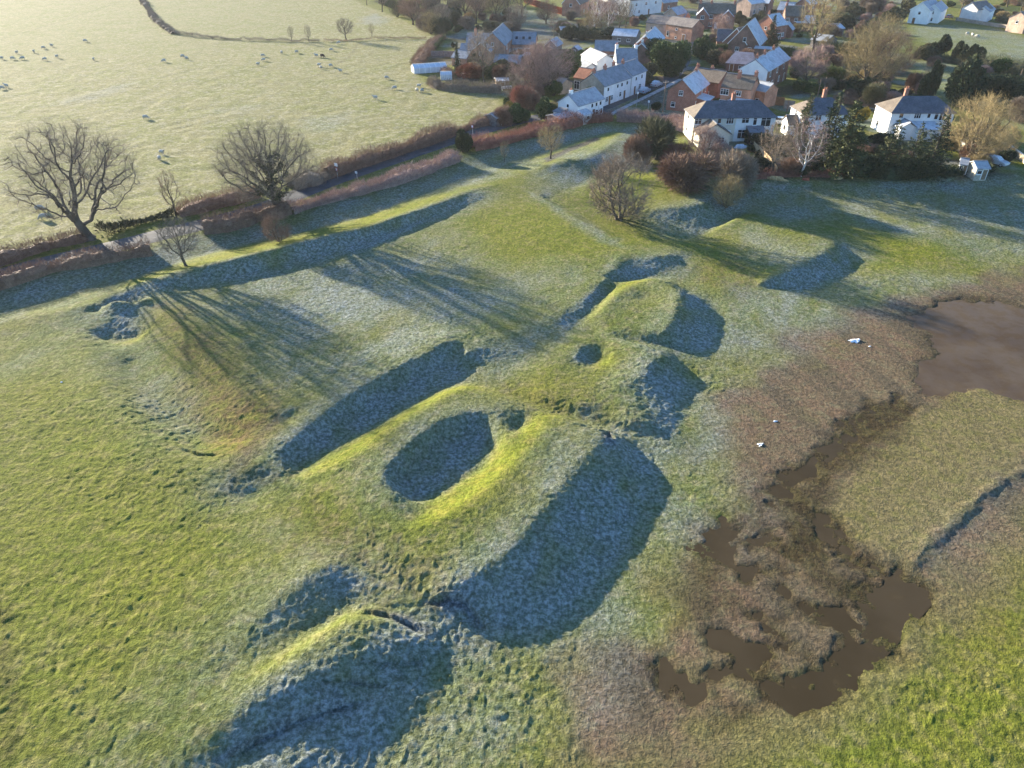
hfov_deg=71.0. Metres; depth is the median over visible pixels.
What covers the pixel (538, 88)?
garden shrub
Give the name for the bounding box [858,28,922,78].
bare tree
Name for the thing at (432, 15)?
bare tree
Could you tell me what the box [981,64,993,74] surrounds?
garden shrub
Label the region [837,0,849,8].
garden shrub
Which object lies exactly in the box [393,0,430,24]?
bare tree
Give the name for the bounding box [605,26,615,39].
shrub
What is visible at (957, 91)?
ivy tree
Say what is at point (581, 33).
shrub
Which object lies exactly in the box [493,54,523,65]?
outbuilding
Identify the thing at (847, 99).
hedge
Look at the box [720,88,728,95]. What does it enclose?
window
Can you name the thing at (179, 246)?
tree
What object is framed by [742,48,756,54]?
garden shrub
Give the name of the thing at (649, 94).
pavement
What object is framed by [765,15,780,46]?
fir tree
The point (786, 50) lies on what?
hedge
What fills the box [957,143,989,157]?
garden shrub
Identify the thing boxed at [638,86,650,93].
parked car
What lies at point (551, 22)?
bare tree
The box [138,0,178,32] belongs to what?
hedge
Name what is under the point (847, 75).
garden shrub
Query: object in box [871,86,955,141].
semi detached house
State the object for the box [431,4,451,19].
bare tree
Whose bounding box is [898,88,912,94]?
garden shrub
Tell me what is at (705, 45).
shrub
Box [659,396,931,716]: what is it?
flood water
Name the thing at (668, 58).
yew tree
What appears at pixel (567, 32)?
shrub
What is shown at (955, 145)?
garden shrub
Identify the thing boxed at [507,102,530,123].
shrub
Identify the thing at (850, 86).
garden shrub
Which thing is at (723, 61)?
thorn bush
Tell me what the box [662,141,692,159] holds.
thorn bush
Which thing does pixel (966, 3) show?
garden shrub
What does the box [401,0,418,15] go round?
bare tree
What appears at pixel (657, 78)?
garden shrub
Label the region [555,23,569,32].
shrub
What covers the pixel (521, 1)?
bare tree
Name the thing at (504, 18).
garden shrub
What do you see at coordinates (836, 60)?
shrub
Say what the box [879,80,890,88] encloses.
garden shrub
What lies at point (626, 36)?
long shed
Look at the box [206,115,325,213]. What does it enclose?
bare tree
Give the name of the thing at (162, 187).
tree
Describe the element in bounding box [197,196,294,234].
hedge
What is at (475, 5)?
bare tree
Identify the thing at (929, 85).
ivy tree
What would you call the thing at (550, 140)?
tree
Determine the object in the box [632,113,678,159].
thorn bush
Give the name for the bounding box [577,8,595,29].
bare tree
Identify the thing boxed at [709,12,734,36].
bare tree
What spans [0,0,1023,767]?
ground
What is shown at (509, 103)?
shrub
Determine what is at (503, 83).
garden shed
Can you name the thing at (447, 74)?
greenhouse
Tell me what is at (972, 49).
evergreen bush
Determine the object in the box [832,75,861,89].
hedge
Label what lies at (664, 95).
telegraph pole
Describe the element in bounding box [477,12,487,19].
garden shrub
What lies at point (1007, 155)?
garden shrub
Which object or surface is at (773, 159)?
bare tree
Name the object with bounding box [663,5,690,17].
house
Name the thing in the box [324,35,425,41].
hedge
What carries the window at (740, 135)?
in the semi detached house at (733, 119)
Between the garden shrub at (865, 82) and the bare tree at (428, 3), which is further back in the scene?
the bare tree at (428, 3)
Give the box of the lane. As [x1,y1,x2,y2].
[603,110,684,118]
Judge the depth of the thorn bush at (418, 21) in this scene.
264.43 m
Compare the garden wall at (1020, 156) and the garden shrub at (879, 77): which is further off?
the garden shrub at (879, 77)
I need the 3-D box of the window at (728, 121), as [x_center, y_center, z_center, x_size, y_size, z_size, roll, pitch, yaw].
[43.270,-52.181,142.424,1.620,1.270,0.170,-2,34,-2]
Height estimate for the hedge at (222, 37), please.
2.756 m
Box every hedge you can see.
[0,227,89,267]
[0,235,153,292]
[94,206,175,236]
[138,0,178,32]
[172,30,320,41]
[173,182,261,216]
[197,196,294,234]
[283,145,462,213]
[284,164,335,189]
[317,118,458,178]
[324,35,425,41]
[409,34,447,65]
[425,73,501,93]
[434,34,445,48]
[438,66,454,78]
[456,102,505,131]
[471,105,614,150]
[524,0,561,14]
[615,106,684,131]
[714,43,794,56]
[756,166,843,178]
[792,78,823,93]
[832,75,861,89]
[832,90,894,107]
[854,148,939,182]
[914,43,1023,74]
[933,163,996,176]
[993,12,1010,24]
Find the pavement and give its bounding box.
[612,79,681,114]
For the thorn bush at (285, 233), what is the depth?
100.35 m
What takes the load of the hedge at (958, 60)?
on the ground
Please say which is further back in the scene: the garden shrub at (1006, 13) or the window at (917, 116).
the garden shrub at (1006, 13)
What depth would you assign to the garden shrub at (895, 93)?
172.26 m
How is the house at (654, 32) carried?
on the ground
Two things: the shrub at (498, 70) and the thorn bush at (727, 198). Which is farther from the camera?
the shrub at (498, 70)
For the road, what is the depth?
123.55 m
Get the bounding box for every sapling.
[288,26,293,39]
[500,141,508,161]
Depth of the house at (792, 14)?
264.80 m
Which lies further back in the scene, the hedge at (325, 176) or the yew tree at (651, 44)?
the yew tree at (651, 44)
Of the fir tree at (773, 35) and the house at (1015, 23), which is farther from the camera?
the house at (1015, 23)
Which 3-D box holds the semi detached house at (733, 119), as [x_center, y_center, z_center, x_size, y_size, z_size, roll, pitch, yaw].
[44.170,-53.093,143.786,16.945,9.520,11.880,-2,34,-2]
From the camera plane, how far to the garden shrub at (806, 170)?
125.84 m
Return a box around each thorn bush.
[258,210,292,241]
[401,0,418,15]
[414,13,437,30]
[428,16,452,34]
[440,9,461,26]
[456,16,475,29]
[482,20,499,31]
[493,104,513,126]
[503,20,521,30]
[508,84,535,109]
[582,146,655,222]
[622,131,654,167]
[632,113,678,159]
[651,149,723,193]
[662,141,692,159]
[686,121,722,154]
[709,137,734,159]
[710,173,747,209]
[712,146,760,190]
[718,49,733,67]
[817,35,835,50]
[861,80,887,107]
[990,122,1023,151]
[1006,95,1023,122]
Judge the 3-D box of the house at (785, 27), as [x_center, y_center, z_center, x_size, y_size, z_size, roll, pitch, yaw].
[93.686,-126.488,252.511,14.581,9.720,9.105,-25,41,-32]
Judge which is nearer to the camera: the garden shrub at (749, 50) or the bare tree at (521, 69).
the bare tree at (521, 69)
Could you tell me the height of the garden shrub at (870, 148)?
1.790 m
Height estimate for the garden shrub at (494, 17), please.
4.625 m
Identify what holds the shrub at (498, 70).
on the ground
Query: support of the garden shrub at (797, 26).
on the ground
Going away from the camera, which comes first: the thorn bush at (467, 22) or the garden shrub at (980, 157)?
the garden shrub at (980, 157)
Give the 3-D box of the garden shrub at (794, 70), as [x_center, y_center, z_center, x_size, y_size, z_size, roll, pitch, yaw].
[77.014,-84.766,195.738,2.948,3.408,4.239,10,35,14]
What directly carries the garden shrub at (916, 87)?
on the ground
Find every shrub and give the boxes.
[453,27,460,32]
[453,62,482,78]
[463,11,477,21]
[467,53,480,61]
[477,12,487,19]
[484,63,499,78]
[489,13,502,22]
[490,63,509,79]
[493,58,508,64]
[499,15,507,20]
[503,96,511,105]
[505,61,524,80]
[505,101,512,106]
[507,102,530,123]
[515,90,541,110]
[530,82,544,95]
[535,95,557,119]
[544,80,562,95]
[548,66,566,78]
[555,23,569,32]
[559,24,576,39]
[565,10,577,19]
[573,26,589,39]
[588,22,603,27]
[588,26,610,40]
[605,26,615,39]
[629,16,639,25]
[638,14,646,19]
[643,62,657,74]
[645,71,652,84]
[651,101,661,109]
[654,76,662,81]
[693,34,715,59]
[705,49,729,65]
[710,37,716,44]
[734,10,746,23]
[738,20,747,26]
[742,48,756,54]
[744,128,773,144]
[745,13,763,21]
[747,145,755,151]
[753,156,771,167]
[754,149,761,155]
[757,166,768,173]
[758,11,765,17]
[760,144,781,154]
[774,134,792,151]
[775,156,802,173]
[789,56,803,65]
[789,67,799,77]
[793,22,802,32]
[795,160,810,175]
[803,155,821,170]
[814,54,843,70]
[815,44,835,55]
[816,77,835,89]
[819,64,845,79]
[820,22,839,35]
[821,55,833,68]
[825,11,857,29]
[829,41,860,59]
[836,27,842,36]
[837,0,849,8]
[843,72,859,80]
[844,83,859,92]
[845,1,865,16]
[845,29,855,37]
[853,24,869,33]
[854,76,879,89]
[855,20,872,31]
[856,107,870,120]
[857,87,866,97]
[857,142,877,151]
[858,0,885,10]
[859,13,870,20]
[863,2,876,12]
[868,132,894,142]
[873,73,886,82]
[873,137,899,146]
[873,145,896,154]
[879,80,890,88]
[881,6,907,21]
[882,3,896,11]
[885,91,902,99]
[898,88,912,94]
[901,0,916,12]
[904,71,926,90]
[913,83,919,94]
[926,55,942,66]
[941,128,972,138]
[941,136,962,149]
[946,0,955,6]
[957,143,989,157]
[959,0,973,4]
[961,121,993,139]
[965,154,991,163]
[976,135,993,144]
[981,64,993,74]
[982,119,1008,138]
[984,98,1012,115]
[988,57,1012,74]
[993,8,1003,15]
[996,10,1010,16]
[998,150,1016,161]
[1010,0,1022,5]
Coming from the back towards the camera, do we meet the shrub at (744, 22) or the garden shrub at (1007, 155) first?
the shrub at (744, 22)
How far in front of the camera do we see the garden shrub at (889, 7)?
302.31 m
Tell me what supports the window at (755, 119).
in the semi detached house at (733, 119)
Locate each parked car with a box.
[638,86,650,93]
[650,80,662,87]
[775,116,782,123]
[945,14,953,18]
[989,154,1009,166]
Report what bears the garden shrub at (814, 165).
on the ground
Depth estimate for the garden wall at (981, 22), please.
279.96 m
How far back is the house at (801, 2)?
298.80 m
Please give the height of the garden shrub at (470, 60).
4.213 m
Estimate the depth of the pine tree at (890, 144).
122.78 m
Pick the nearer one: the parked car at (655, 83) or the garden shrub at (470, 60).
the parked car at (655, 83)
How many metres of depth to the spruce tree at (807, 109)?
130.26 m
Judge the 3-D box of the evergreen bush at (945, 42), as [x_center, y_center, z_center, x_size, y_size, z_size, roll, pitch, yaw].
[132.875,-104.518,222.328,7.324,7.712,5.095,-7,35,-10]
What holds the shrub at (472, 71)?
on the ground
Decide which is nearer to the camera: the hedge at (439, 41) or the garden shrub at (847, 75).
the garden shrub at (847, 75)
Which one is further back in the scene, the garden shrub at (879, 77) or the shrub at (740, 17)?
the shrub at (740, 17)
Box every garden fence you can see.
[430,50,453,56]
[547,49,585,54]
[753,141,777,171]
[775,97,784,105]
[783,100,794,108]
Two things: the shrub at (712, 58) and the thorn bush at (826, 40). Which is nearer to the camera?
the shrub at (712, 58)
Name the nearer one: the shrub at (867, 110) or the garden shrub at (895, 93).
the shrub at (867, 110)
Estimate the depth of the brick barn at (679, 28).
248.11 m
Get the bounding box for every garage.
[512,31,537,54]
[810,33,837,46]
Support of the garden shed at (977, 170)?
on the ground
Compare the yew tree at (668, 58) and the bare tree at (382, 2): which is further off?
the bare tree at (382, 2)
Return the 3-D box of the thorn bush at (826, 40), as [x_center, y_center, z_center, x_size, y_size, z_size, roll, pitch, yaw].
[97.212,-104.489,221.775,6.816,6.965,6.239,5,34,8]
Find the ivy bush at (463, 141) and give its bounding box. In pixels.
[455,128,472,152]
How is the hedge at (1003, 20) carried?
on the ground
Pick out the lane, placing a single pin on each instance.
(643, 113)
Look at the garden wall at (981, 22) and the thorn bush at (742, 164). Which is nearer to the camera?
the thorn bush at (742, 164)
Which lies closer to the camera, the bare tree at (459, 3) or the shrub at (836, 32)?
the shrub at (836, 32)
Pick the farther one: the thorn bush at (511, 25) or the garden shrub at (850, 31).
the thorn bush at (511, 25)
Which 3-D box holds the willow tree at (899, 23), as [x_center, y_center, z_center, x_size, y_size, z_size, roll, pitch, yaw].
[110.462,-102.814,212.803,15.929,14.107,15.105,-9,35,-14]
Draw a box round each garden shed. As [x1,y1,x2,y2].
[485,112,502,126]
[495,77,509,87]
[546,111,570,122]
[832,23,844,34]
[959,157,969,174]
[966,160,990,180]
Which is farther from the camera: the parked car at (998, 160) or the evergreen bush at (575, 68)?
the evergreen bush at (575, 68)
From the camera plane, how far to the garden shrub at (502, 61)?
199.55 m
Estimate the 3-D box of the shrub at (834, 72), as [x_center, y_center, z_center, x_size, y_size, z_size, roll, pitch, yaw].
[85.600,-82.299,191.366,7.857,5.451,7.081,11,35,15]
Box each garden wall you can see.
[955,17,1006,27]
[1008,146,1023,163]
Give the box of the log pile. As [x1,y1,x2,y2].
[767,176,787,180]
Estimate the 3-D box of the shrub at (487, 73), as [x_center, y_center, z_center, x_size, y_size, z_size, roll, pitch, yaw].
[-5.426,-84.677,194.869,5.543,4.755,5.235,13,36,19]
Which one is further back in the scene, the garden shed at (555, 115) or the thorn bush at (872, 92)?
the thorn bush at (872, 92)
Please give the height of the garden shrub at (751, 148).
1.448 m
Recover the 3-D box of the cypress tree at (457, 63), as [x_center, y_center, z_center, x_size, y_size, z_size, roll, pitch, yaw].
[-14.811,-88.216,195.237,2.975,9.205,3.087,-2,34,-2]
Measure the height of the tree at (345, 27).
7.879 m
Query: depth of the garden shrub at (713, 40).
236.65 m
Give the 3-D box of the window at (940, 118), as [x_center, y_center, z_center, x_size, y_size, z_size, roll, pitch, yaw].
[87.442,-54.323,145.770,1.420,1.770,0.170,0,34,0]
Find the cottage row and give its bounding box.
[573,58,647,105]
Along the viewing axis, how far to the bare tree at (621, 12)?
262.80 m
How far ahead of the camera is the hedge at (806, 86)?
181.34 m
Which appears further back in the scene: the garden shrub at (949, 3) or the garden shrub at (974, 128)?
the garden shrub at (949, 3)
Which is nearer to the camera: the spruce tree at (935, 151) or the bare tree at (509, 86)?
the spruce tree at (935, 151)
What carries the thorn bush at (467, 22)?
on the ground
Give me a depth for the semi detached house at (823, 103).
145.53 m
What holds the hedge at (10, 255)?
on the ground
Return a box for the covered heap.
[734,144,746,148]
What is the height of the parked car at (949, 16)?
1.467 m
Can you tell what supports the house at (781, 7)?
on the ground
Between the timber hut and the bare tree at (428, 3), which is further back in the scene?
the bare tree at (428, 3)
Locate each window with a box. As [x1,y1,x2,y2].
[694,119,701,124]
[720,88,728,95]
[726,119,733,124]
[737,129,745,138]
[741,118,749,123]
[752,118,757,125]
[760,118,771,126]
[913,114,921,118]
[938,114,945,120]
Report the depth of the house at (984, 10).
284.96 m
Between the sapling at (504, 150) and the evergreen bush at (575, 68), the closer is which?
the sapling at (504, 150)
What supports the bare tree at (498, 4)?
on the ground
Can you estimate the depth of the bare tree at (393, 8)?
295.19 m
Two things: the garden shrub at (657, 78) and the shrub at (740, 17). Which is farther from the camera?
the shrub at (740, 17)
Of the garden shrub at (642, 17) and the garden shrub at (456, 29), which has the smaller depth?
the garden shrub at (456, 29)
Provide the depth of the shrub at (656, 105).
165.37 m
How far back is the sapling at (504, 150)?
134.02 m
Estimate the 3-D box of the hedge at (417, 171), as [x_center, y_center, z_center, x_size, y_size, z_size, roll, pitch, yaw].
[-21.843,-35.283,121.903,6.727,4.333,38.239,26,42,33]
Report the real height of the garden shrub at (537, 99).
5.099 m
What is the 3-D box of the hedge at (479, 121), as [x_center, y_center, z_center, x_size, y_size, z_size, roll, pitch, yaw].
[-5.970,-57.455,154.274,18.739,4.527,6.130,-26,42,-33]
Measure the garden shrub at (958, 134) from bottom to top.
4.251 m
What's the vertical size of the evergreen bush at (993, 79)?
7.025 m
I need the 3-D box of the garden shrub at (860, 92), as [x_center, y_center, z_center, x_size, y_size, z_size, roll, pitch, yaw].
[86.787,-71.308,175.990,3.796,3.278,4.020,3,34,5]
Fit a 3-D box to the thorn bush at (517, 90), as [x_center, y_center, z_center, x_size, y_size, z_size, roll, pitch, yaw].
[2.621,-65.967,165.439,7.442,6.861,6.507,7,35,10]
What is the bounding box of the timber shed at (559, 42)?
[544,36,562,48]
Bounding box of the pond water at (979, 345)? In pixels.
[904,300,1023,402]
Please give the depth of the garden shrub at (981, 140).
138.31 m
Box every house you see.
[451,23,512,66]
[561,0,589,16]
[581,43,637,70]
[615,0,661,16]
[633,26,664,63]
[661,0,677,11]
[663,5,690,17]
[666,63,726,111]
[683,91,777,147]
[696,0,736,29]
[716,17,771,55]
[719,70,778,106]
[739,44,790,84]
[758,10,794,39]
[777,0,795,15]
[781,87,851,137]
[782,3,814,31]
[796,0,816,14]
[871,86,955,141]
[907,0,947,23]
[959,0,995,21]
[1005,11,1023,33]
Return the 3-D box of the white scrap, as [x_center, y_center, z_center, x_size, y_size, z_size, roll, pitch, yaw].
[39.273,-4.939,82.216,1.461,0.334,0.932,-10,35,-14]
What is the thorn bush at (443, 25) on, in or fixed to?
on the ground
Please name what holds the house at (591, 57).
on the ground
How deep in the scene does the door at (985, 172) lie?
124.91 m
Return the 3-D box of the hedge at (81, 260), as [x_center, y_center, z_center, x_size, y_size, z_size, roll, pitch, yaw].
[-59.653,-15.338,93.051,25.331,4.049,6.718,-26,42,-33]
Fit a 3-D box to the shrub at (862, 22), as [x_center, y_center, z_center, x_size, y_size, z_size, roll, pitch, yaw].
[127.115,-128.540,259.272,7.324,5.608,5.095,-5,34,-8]
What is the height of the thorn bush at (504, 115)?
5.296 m
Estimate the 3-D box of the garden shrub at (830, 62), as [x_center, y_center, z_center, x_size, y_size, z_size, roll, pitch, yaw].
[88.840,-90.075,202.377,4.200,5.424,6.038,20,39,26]
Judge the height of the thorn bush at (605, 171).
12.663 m
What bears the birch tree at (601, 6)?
on the ground
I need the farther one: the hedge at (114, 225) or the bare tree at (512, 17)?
the bare tree at (512, 17)
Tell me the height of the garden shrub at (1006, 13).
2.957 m
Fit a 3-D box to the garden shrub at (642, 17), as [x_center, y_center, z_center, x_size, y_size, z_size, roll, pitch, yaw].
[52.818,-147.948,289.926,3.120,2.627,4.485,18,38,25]
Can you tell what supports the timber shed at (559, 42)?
on the ground
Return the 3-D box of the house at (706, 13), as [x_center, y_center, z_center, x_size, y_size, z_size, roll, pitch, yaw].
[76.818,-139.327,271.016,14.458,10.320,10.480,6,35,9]
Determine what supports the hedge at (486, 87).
on the ground
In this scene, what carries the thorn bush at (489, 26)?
on the ground
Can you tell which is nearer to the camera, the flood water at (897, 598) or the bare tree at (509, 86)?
the flood water at (897, 598)
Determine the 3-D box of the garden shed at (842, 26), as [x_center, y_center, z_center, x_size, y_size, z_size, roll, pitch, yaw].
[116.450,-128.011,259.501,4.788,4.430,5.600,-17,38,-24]
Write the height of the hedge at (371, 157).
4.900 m
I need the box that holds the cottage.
[552,86,604,124]
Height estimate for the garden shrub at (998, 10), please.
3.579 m
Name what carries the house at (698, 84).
on the ground
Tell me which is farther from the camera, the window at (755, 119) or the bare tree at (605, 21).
the bare tree at (605, 21)
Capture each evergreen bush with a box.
[552,48,581,78]
[915,42,940,59]
[931,33,952,54]
[951,40,969,58]
[957,43,986,58]
[976,72,1014,99]
[989,73,1023,99]
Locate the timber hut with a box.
[570,44,581,51]
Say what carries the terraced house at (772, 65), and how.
on the ground
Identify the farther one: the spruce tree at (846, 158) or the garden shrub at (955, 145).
the garden shrub at (955, 145)
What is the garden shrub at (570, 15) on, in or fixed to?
on the ground
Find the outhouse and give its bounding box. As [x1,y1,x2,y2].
[557,77,573,94]
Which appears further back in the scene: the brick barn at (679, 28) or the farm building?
the farm building
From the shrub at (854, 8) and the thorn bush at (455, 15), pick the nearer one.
the thorn bush at (455, 15)
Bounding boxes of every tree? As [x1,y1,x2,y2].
[0,109,146,241]
[153,214,205,266]
[154,168,183,217]
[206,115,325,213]
[336,17,352,38]
[375,0,388,11]
[384,0,404,16]
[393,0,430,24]
[418,0,448,15]
[421,10,439,33]
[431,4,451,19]
[447,0,479,13]
[453,42,460,76]
[463,26,502,81]
[464,0,486,23]
[479,0,513,16]
[497,72,524,97]
[501,0,514,19]
[504,2,528,24]
[506,39,555,88]
[513,0,533,18]
[522,35,576,87]
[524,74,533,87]
[533,124,568,158]
[535,0,559,23]
[548,8,560,37]
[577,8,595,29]
[584,0,607,26]
[591,0,611,20]
[592,13,610,29]
[599,0,618,26]
[608,0,631,27]
[620,0,635,26]
[644,37,663,58]
[649,39,693,77]
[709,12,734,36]
[757,118,805,170]
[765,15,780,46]
[784,92,818,157]
[786,113,831,176]
[787,42,832,81]
[796,0,846,52]
[803,89,854,169]
[809,100,872,180]
[835,19,910,81]
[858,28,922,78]
[859,10,910,57]
[871,119,910,167]
[896,121,931,166]
[915,113,954,182]
[917,59,943,95]
[919,59,934,80]
[939,88,1023,158]
[943,53,988,106]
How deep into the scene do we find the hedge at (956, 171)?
126.32 m
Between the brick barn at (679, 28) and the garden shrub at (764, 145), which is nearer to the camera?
the garden shrub at (764, 145)
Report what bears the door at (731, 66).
in the tiled barn at (735, 61)
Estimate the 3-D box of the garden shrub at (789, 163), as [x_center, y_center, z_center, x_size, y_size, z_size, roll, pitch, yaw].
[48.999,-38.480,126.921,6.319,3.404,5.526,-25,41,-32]
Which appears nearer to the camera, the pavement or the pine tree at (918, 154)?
the pine tree at (918, 154)
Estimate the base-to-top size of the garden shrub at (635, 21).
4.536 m
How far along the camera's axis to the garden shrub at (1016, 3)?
329.13 m
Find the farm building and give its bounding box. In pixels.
[736,0,773,16]
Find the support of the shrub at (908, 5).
on the ground
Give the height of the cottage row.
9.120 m
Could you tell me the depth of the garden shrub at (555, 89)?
176.93 m
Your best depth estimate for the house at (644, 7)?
302.72 m
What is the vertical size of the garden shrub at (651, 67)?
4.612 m
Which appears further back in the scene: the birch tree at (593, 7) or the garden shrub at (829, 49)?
the birch tree at (593, 7)
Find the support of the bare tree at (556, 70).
on the ground
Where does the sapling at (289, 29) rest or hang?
on the ground
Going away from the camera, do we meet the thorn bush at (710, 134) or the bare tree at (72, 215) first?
the bare tree at (72, 215)
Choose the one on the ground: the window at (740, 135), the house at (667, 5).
the house at (667, 5)
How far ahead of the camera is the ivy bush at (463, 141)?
136.19 m
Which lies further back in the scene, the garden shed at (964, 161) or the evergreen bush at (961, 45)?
the evergreen bush at (961, 45)
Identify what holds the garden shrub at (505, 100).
on the ground
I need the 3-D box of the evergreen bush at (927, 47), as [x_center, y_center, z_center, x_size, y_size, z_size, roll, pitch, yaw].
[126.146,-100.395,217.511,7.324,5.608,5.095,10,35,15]
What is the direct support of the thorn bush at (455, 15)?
on the ground
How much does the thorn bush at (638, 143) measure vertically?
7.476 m
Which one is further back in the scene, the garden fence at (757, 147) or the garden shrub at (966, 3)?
the garden shrub at (966, 3)
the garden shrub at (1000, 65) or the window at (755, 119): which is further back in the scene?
the garden shrub at (1000, 65)
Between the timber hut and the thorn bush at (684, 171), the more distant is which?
the timber hut
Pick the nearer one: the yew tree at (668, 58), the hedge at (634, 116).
the hedge at (634, 116)
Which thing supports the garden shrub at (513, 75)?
on the ground
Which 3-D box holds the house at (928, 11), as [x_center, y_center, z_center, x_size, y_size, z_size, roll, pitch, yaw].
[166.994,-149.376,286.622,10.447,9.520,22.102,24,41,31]
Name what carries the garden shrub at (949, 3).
on the ground
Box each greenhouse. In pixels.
[411,62,446,73]
[440,71,451,79]
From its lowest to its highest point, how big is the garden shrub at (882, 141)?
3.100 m
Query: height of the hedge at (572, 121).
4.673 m
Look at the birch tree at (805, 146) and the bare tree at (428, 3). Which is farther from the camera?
the bare tree at (428, 3)
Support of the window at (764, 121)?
in the semi detached house at (733, 119)
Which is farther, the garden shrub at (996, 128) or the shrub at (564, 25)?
the shrub at (564, 25)
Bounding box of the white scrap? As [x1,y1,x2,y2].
[848,339,859,342]
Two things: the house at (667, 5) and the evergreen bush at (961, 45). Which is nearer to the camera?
the evergreen bush at (961, 45)
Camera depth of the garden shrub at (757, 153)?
135.42 m
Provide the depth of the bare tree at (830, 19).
223.02 m
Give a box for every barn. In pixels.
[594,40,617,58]
[645,14,704,41]
[725,51,755,71]
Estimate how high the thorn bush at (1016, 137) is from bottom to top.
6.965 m
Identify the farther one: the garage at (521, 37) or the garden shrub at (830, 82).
the garage at (521, 37)
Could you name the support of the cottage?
on the ground
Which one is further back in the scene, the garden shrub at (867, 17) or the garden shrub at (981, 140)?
the garden shrub at (867, 17)
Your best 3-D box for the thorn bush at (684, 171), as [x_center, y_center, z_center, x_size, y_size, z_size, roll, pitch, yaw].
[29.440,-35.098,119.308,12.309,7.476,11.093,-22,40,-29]
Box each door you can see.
[729,64,733,70]
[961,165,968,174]
[979,170,988,179]
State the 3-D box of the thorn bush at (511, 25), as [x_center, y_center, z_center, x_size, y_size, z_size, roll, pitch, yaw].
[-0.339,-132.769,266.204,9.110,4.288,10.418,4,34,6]
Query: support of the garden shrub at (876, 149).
on the ground
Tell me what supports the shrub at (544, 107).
on the ground
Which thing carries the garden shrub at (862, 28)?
on the ground
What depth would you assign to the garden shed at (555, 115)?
153.65 m
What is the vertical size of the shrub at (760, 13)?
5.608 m
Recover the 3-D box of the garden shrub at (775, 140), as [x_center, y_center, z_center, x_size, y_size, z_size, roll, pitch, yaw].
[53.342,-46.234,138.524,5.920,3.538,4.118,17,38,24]
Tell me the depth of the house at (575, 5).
298.42 m
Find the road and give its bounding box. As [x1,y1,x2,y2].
[0,43,692,275]
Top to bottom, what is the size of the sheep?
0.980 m
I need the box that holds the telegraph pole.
[662,80,668,111]
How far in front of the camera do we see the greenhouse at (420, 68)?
201.78 m
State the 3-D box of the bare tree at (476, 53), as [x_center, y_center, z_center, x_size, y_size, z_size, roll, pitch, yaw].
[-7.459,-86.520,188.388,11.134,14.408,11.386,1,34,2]
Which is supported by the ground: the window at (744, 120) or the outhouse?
the outhouse
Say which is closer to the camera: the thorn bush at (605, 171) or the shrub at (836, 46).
the thorn bush at (605, 171)
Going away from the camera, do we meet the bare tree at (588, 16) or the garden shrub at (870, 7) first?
the bare tree at (588, 16)
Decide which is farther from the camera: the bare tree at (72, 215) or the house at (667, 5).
the house at (667, 5)
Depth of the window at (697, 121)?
142.20 m
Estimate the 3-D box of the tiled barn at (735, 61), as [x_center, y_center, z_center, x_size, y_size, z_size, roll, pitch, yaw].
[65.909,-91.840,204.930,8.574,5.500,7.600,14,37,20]
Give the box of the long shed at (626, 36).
[612,28,640,44]
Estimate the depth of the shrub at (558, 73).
189.84 m
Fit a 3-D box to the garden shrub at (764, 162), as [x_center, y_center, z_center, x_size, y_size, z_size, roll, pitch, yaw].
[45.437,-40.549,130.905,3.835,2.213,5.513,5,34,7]
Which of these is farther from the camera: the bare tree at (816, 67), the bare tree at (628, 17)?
the bare tree at (628, 17)
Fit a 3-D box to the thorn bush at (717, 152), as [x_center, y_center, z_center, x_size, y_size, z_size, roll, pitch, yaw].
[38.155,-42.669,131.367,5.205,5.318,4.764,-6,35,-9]
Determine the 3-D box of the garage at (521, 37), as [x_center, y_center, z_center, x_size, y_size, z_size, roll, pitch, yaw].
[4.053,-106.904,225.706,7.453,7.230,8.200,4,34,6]
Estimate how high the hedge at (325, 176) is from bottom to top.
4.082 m
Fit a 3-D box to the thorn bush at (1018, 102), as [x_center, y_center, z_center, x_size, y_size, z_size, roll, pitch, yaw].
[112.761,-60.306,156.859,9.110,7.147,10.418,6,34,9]
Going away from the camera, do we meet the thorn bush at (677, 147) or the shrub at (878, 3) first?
the thorn bush at (677, 147)
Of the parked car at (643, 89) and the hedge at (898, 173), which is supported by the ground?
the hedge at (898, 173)
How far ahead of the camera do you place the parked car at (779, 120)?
154.79 m
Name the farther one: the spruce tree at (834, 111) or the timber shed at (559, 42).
the timber shed at (559, 42)
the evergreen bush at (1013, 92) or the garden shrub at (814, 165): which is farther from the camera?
the evergreen bush at (1013, 92)
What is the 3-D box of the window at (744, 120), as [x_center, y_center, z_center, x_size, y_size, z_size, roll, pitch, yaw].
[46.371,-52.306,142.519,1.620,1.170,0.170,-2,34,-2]
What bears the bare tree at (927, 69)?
on the ground
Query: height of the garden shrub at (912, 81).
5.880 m
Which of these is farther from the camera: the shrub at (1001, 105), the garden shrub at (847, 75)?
the garden shrub at (847, 75)
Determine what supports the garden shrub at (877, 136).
on the ground
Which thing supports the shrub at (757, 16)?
on the ground
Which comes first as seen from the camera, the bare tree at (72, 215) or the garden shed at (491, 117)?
the bare tree at (72, 215)
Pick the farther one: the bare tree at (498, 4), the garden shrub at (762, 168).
the bare tree at (498, 4)
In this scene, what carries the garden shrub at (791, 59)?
on the ground
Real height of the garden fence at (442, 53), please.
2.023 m

